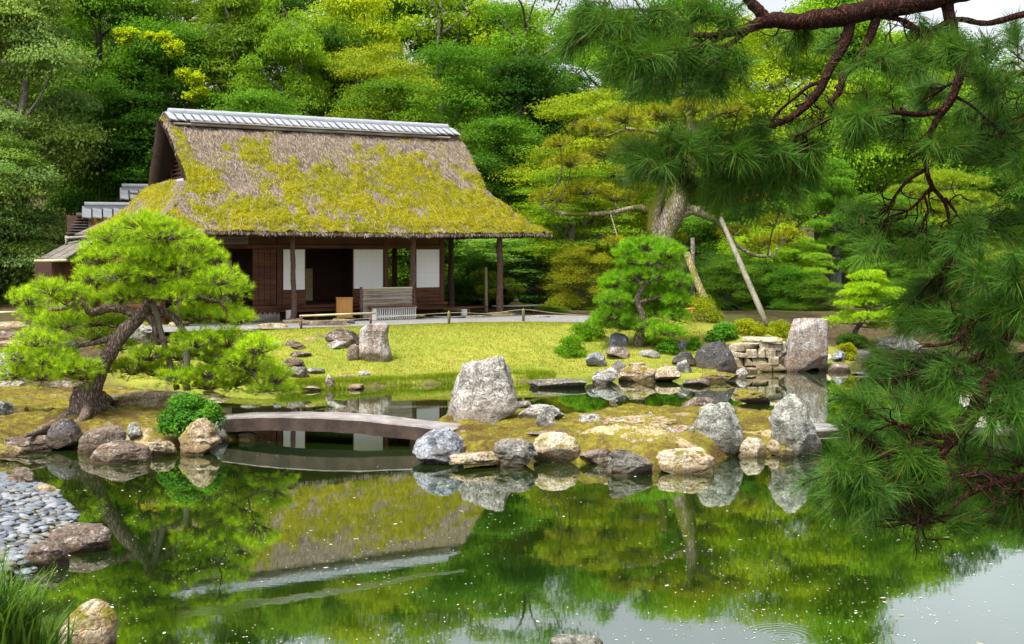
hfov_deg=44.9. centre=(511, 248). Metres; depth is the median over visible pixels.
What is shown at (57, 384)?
rock
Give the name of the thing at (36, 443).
rock
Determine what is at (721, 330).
shrub
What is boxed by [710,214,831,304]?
tree
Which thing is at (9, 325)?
step stone
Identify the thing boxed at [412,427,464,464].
rock
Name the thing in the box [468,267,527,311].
pine tree
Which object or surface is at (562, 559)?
water
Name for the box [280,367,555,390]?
bank grass
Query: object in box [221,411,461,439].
stone bridge
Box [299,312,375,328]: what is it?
bamboo rail
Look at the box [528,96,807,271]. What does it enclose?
pine tree
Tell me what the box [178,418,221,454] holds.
rock
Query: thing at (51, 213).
bush
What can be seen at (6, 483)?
cobbles
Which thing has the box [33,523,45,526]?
pebble
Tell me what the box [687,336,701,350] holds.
shrub
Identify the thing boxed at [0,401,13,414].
rock
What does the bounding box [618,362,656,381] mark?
rock
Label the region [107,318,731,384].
lawn grass
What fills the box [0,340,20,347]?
step stone
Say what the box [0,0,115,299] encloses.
tree
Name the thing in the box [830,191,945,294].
pine tree
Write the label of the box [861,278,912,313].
bush
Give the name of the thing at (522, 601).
floating leaves
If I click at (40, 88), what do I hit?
tree
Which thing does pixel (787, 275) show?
bush
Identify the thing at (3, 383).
rock
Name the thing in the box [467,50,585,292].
tree
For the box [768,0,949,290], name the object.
tree
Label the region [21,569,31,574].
pebble
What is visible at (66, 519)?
pebble
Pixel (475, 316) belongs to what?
edging stone
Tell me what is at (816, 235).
tree
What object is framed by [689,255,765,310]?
bush
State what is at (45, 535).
pebble
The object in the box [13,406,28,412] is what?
rock
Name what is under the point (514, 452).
rock
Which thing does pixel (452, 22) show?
tree
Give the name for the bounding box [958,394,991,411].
rock
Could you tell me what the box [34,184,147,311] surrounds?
annex building
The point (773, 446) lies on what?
rock
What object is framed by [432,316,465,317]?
edging stone
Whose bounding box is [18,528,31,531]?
pebble
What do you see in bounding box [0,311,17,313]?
bamboo rail
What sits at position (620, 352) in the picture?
rock
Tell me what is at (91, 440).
rock
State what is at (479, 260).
tree
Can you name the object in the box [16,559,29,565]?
pebble
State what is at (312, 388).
rock
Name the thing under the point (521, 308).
bush
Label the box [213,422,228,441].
rock
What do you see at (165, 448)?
rock
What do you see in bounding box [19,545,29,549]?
pebble
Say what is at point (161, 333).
support pole
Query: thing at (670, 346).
shrub
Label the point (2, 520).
pebble
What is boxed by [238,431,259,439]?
rock
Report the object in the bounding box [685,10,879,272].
tree
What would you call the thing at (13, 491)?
pebble
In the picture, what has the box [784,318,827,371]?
standing rock
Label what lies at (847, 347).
shrub
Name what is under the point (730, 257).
bush
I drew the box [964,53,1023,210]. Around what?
tree
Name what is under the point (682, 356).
rock
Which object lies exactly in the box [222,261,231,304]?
paper door
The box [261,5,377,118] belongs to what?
tree
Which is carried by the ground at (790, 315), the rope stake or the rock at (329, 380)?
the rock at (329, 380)
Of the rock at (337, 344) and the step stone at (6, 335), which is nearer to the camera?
the rock at (337, 344)
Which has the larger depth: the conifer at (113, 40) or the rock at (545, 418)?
the conifer at (113, 40)
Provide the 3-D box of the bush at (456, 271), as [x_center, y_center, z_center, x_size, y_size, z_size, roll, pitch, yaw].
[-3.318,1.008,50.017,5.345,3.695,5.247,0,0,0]
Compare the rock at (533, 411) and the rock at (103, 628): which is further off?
the rock at (533, 411)
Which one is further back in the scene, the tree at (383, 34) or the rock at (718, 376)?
the tree at (383, 34)
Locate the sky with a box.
[88,0,1023,127]
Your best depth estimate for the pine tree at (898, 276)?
45.38 m
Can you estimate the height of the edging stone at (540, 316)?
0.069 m
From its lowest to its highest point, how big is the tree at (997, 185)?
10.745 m
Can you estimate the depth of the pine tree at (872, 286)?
38.12 m
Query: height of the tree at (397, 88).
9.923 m
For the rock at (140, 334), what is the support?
on the ground at (790, 315)
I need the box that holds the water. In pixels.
[0,349,1023,643]
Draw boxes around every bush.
[0,199,76,301]
[0,256,33,302]
[389,239,483,304]
[507,303,541,311]
[526,306,573,312]
[539,240,615,309]
[584,292,689,310]
[615,278,707,307]
[675,250,781,308]
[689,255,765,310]
[756,263,826,310]
[781,276,843,310]
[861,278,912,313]
[934,272,1005,331]
[996,288,1023,340]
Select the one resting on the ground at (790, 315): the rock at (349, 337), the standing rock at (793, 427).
the rock at (349, 337)
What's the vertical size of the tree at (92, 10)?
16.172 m
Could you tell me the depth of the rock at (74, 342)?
32.47 m
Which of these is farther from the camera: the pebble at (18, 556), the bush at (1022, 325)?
the bush at (1022, 325)
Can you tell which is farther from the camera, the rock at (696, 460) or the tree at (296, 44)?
the tree at (296, 44)
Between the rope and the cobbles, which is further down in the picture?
the cobbles
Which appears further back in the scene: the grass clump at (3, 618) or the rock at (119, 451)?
the rock at (119, 451)
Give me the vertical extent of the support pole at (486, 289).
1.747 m
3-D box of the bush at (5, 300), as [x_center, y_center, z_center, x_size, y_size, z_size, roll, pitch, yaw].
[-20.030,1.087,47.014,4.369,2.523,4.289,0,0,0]
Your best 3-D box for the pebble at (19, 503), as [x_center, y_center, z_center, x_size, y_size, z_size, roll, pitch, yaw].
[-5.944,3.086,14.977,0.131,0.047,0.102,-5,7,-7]
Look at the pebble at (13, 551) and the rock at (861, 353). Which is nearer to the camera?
the pebble at (13, 551)
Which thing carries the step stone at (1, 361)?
on the ground at (790, 315)
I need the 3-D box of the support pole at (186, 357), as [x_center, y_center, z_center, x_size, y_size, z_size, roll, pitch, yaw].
[-5.665,2.082,21.598,0.126,0.779,0.123,0,0,0]
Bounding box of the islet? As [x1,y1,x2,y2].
[0,385,241,448]
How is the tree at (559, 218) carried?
on the ground at (790, 315)
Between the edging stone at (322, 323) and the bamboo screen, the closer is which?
the edging stone at (322, 323)
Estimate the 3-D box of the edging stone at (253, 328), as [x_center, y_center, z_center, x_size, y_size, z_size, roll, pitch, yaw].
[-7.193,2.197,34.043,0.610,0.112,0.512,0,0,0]
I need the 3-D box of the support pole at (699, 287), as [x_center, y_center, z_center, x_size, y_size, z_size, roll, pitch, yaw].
[5.992,1.219,39.565,0.341,2.242,1.608,0,0,-32]
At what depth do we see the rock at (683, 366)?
31.02 m
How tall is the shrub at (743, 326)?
0.623 m
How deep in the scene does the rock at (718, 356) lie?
31.90 m
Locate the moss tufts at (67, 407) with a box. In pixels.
[0,385,237,448]
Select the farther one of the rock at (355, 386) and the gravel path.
the gravel path
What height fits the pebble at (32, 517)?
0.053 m
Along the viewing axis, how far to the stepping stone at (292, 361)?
30.18 m
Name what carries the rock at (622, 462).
on the island
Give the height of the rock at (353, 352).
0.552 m
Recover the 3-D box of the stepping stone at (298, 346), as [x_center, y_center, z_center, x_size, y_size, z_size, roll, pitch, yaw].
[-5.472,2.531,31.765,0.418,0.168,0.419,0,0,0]
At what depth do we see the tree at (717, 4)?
71.22 m
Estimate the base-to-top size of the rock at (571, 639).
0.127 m
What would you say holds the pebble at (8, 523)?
on the ground at (790, 315)
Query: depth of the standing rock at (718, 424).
19.37 m
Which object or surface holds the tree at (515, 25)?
on the ground at (790, 315)
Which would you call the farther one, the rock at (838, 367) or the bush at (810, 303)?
the bush at (810, 303)
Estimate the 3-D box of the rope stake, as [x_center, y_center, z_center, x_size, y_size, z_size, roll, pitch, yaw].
[0.347,2.070,37.755,0.078,0.500,0.078,0,0,23]
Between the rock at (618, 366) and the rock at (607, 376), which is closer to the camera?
the rock at (607, 376)
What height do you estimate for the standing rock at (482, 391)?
1.449 m
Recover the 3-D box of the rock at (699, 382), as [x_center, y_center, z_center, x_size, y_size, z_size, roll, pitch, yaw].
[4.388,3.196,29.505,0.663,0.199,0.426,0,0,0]
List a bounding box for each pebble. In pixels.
[0,518,9,522]
[0,566,12,572]
[1,521,15,525]
[2,537,16,542]
[3,508,11,512]
[5,556,18,561]
[6,550,17,553]
[7,533,17,538]
[9,489,19,493]
[10,542,22,547]
[12,571,23,575]
[14,554,24,559]
[15,502,24,505]
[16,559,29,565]
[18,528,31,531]
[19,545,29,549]
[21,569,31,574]
[25,539,36,543]
[28,516,37,520]
[31,528,40,532]
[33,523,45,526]
[34,501,45,503]
[42,533,50,537]
[46,502,57,506]
[46,522,54,525]
[56,505,67,509]
[60,517,72,520]
[68,514,80,517]
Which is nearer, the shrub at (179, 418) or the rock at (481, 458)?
the rock at (481, 458)
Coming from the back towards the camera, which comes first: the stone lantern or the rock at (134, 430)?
the stone lantern
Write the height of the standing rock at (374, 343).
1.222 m
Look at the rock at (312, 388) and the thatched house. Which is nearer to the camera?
the rock at (312, 388)
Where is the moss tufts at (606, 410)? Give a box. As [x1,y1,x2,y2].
[443,402,772,463]
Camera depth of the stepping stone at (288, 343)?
31.93 m
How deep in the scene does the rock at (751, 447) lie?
19.37 m
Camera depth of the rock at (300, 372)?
29.17 m
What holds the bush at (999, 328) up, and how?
on the ground at (790, 315)
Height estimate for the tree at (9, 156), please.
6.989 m
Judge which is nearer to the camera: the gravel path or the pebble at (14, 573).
the pebble at (14, 573)
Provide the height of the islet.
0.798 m
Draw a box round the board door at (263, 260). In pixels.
[252,249,275,305]
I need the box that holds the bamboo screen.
[360,287,412,320]
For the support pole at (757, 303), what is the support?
on the ground at (790, 315)
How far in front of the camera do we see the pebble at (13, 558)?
12.54 m
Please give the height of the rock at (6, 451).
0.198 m
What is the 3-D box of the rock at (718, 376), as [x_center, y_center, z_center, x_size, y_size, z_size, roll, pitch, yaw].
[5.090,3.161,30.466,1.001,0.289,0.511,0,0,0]
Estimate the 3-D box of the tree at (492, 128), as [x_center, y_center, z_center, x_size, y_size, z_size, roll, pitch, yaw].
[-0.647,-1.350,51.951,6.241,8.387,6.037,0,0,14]
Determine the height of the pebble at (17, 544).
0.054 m
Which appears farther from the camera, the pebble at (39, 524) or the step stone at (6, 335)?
the step stone at (6, 335)
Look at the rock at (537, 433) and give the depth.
19.47 m
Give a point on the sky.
(987, 10)
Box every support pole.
[151,302,179,389]
[183,347,190,390]
[484,267,487,311]
[683,252,716,319]
[691,238,694,306]
[720,218,768,325]
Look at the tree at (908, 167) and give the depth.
60.30 m
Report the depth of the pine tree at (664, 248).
33.40 m
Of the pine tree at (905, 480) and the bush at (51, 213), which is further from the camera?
the bush at (51, 213)
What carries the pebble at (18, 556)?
on the ground at (790, 315)
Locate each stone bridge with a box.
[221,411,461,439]
[813,423,842,434]
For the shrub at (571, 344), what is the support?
on the ground at (790, 315)
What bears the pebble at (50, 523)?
on the ground at (790, 315)
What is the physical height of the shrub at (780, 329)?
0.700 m
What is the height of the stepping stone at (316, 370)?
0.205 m
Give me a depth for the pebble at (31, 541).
13.25 m
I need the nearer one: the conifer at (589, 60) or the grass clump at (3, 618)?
the grass clump at (3, 618)
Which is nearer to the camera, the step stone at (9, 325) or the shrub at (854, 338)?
the step stone at (9, 325)
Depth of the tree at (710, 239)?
53.12 m
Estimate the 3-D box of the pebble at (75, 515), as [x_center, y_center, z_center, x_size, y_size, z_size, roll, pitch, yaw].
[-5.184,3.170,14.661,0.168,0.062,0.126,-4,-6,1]
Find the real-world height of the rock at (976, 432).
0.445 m
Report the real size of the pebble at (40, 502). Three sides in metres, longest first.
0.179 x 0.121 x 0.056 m
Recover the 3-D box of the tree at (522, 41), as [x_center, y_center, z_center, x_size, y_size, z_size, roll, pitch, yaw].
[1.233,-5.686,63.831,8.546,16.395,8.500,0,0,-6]
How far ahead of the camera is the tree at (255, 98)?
48.29 m
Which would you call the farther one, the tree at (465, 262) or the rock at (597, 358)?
the tree at (465, 262)
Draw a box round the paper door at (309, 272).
[306,269,312,300]
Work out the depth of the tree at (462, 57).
54.19 m
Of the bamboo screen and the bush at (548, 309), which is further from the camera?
the bush at (548, 309)
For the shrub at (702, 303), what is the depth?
38.05 m
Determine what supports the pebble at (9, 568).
on the ground at (790, 315)
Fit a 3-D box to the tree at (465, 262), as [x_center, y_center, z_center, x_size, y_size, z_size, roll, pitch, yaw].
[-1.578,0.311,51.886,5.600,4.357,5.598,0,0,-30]
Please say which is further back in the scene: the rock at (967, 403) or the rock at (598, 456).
the rock at (967, 403)
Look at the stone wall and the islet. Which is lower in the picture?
the islet
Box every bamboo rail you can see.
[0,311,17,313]
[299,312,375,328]
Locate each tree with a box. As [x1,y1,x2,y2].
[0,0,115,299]
[0,2,173,239]
[0,15,75,191]
[0,130,61,298]
[0,206,300,437]
[28,0,185,225]
[41,86,185,251]
[82,13,228,197]
[153,0,224,106]
[197,84,312,115]
[208,0,365,109]
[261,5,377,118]
[292,0,407,118]
[318,41,453,257]
[327,73,469,286]
[353,0,516,149]
[355,0,487,128]
[376,35,539,292]
[405,238,566,304]
[412,0,556,146]
[423,0,601,191]
[444,238,514,298]
[445,114,562,300]
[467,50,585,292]
[468,0,598,274]
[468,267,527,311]
[484,85,671,304]
[509,165,645,306]
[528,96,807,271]
[539,0,661,232]
[539,0,1023,561]
[589,232,694,346]
[606,0,788,259]
[609,8,795,276]
[677,148,820,291]
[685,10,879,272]
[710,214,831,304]
[741,236,835,306]
[745,0,925,261]
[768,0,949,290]
[788,158,864,300]
[815,27,977,276]
[821,269,907,343]
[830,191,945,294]
[879,25,1008,192]
[880,259,977,295]
[885,168,1020,275]
[931,84,1023,252]
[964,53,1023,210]
[988,238,1023,293]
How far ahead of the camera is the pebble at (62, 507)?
15.06 m
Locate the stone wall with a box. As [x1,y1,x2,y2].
[727,337,785,371]
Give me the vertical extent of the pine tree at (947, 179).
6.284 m
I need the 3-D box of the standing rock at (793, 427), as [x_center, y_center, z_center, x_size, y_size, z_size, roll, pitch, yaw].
[4.499,2.893,19.677,0.854,1.184,0.623,0,0,0]
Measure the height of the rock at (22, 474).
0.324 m
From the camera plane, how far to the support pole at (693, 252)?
43.95 m
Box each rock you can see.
[0,381,23,386]
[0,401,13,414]
[0,444,23,457]
[2,435,53,452]
[7,467,35,482]
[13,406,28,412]
[23,541,69,567]
[35,483,56,491]
[45,418,82,448]
[46,522,111,553]
[49,380,78,387]
[58,599,118,643]
[61,339,78,353]
[77,425,126,453]
[89,440,151,463]
[110,390,197,408]
[127,422,141,440]
[129,324,151,343]
[147,441,177,455]
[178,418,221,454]
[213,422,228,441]
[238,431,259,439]
[288,366,308,377]
[301,386,320,389]
[325,328,359,346]
[325,375,334,387]
[327,340,347,348]
[347,344,359,360]
[347,384,364,389]
[359,323,391,361]
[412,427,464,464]
[446,355,519,423]
[449,451,499,464]
[493,438,537,467]
[517,404,564,418]
[518,401,531,407]
[527,430,571,434]
[529,378,586,387]
[533,432,579,461]
[536,410,555,426]
[550,634,602,643]
[579,413,601,421]
[579,448,609,464]
[586,352,606,366]
[592,368,618,384]
[602,414,677,427]
[605,346,628,358]
[605,449,652,476]
[608,332,629,346]
[611,360,626,373]
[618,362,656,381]
[638,350,659,357]
[655,367,680,380]
[656,447,714,473]
[666,425,693,432]
[671,352,694,365]
[676,340,686,349]
[676,359,691,372]
[681,397,713,406]
[683,378,710,385]
[693,402,743,456]
[694,341,736,373]
[700,372,737,381]
[732,389,770,403]
[736,368,747,377]
[736,437,767,456]
[765,440,780,454]
[768,394,821,455]
[779,446,793,458]
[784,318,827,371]
[828,362,850,371]
[831,350,844,360]
[853,350,870,363]
[876,336,925,354]
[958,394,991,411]
[967,416,1015,437]
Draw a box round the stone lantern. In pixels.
[508,298,526,313]
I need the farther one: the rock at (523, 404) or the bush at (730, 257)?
the bush at (730, 257)
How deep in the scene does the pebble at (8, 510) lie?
14.44 m
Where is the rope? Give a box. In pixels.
[283,310,586,320]
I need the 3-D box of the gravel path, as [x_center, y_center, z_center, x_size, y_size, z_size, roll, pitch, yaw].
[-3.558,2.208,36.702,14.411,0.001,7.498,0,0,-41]
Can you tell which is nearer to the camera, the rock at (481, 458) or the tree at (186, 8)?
the rock at (481, 458)
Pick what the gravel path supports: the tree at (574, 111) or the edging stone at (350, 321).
the edging stone at (350, 321)
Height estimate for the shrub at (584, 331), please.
0.811 m
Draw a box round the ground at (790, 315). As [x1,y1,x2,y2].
[0,127,1023,577]
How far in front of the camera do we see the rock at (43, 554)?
12.67 m
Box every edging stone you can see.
[240,326,260,330]
[256,323,287,327]
[299,320,349,325]
[332,318,354,323]
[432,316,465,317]
[463,315,488,316]
[530,315,549,316]
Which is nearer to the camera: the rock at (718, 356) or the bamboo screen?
the rock at (718, 356)
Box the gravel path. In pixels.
[146,311,589,331]
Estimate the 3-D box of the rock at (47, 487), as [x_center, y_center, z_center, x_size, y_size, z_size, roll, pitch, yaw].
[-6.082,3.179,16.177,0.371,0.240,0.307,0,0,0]
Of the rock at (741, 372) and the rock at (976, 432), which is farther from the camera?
the rock at (741, 372)
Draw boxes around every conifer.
[72,0,192,196]
[166,0,302,112]
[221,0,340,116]
[553,21,686,288]
[903,69,1017,253]
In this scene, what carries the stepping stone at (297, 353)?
on the ground at (790, 315)
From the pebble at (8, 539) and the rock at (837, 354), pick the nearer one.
the pebble at (8, 539)
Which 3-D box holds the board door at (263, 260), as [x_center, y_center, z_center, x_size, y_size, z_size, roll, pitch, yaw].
[-7.541,0.880,37.771,0.750,1.720,0.044,0,0,-31]
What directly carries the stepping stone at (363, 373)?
on the ground at (790, 315)
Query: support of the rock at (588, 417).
on the island
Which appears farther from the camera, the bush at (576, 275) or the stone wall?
the bush at (576, 275)
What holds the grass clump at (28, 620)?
on the ground at (790, 315)
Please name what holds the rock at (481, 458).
on the island
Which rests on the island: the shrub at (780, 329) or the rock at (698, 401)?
the rock at (698, 401)
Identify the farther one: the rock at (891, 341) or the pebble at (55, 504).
the rock at (891, 341)
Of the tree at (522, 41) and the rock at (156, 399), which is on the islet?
the rock at (156, 399)
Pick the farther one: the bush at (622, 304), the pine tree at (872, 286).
the bush at (622, 304)
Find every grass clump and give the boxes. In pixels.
[0,531,55,643]
[0,561,78,643]
[15,597,97,643]
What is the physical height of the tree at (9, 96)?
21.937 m
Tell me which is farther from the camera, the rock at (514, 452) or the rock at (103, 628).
the rock at (514, 452)
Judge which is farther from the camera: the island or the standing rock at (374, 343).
the standing rock at (374, 343)
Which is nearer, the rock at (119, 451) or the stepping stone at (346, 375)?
the rock at (119, 451)
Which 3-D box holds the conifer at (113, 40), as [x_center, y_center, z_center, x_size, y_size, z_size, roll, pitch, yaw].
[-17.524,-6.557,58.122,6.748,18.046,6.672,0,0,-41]
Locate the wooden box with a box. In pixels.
[335,297,352,317]
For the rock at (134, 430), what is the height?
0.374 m
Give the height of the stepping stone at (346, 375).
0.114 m
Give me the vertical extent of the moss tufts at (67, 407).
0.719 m
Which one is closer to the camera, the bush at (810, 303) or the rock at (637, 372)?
the rock at (637, 372)
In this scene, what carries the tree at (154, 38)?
on the ground at (790, 315)
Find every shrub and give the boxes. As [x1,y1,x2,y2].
[154,392,228,436]
[554,335,586,358]
[567,318,606,341]
[655,338,681,354]
[685,292,725,322]
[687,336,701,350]
[704,321,738,342]
[733,318,769,335]
[766,320,791,336]
[834,342,859,360]
[836,332,868,348]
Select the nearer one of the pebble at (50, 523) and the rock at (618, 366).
the pebble at (50, 523)
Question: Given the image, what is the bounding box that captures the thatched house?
[81,108,554,326]
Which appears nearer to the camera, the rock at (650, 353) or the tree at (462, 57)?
the rock at (650, 353)
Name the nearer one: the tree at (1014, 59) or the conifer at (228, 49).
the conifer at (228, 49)
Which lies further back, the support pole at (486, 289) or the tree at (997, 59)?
the tree at (997, 59)
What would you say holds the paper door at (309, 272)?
in the thatched house
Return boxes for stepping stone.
[283,358,303,366]
[285,341,299,345]
[290,351,310,356]
[291,344,305,349]
[307,368,324,373]
[339,373,353,377]
[358,370,369,375]
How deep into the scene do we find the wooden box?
37.64 m
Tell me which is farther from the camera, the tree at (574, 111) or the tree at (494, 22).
the tree at (494, 22)
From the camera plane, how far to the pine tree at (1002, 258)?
45.51 m
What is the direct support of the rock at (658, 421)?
on the island
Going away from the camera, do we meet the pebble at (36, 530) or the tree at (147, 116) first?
the pebble at (36, 530)
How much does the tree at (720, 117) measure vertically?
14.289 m
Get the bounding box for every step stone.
[0,321,26,328]
[0,331,25,339]
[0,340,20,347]
[0,353,33,365]
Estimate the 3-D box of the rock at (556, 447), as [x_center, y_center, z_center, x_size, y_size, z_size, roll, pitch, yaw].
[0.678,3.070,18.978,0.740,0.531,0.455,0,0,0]
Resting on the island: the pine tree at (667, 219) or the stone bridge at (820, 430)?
the stone bridge at (820, 430)
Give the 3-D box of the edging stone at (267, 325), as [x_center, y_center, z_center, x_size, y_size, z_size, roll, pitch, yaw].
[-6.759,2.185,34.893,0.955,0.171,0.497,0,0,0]
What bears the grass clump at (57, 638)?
on the ground at (790, 315)
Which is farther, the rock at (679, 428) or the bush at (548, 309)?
the bush at (548, 309)
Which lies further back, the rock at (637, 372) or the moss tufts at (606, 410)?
the rock at (637, 372)
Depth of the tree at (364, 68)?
52.22 m
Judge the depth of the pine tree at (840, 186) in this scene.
51.16 m
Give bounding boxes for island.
[438,403,771,469]
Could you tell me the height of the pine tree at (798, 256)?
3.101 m
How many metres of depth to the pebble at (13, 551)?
12.77 m
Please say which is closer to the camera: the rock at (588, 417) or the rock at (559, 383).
the rock at (588, 417)
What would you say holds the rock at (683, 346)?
on the ground at (790, 315)
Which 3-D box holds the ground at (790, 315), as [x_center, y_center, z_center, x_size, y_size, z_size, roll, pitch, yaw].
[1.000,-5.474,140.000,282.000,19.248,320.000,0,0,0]
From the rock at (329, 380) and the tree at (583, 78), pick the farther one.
the tree at (583, 78)
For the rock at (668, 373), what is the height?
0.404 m
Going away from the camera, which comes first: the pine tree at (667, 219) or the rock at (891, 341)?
the rock at (891, 341)
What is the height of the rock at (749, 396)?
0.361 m
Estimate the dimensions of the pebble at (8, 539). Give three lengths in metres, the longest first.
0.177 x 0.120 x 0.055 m
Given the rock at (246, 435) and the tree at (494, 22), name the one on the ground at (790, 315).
the tree at (494, 22)
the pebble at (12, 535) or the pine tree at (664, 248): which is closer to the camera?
the pebble at (12, 535)
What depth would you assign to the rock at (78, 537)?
13.31 m
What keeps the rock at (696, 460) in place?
on the island
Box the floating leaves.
[0,379,1006,643]
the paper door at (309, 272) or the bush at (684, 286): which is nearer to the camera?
the paper door at (309, 272)
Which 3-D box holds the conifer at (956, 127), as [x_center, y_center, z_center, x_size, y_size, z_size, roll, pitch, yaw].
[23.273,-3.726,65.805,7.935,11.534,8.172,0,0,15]
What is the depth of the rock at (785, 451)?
19.22 m
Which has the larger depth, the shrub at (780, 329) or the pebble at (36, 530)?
the shrub at (780, 329)
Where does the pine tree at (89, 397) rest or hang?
on the islet
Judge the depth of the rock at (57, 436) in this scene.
19.95 m
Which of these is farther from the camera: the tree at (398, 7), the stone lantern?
the tree at (398, 7)
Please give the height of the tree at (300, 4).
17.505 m
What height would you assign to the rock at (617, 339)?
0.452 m

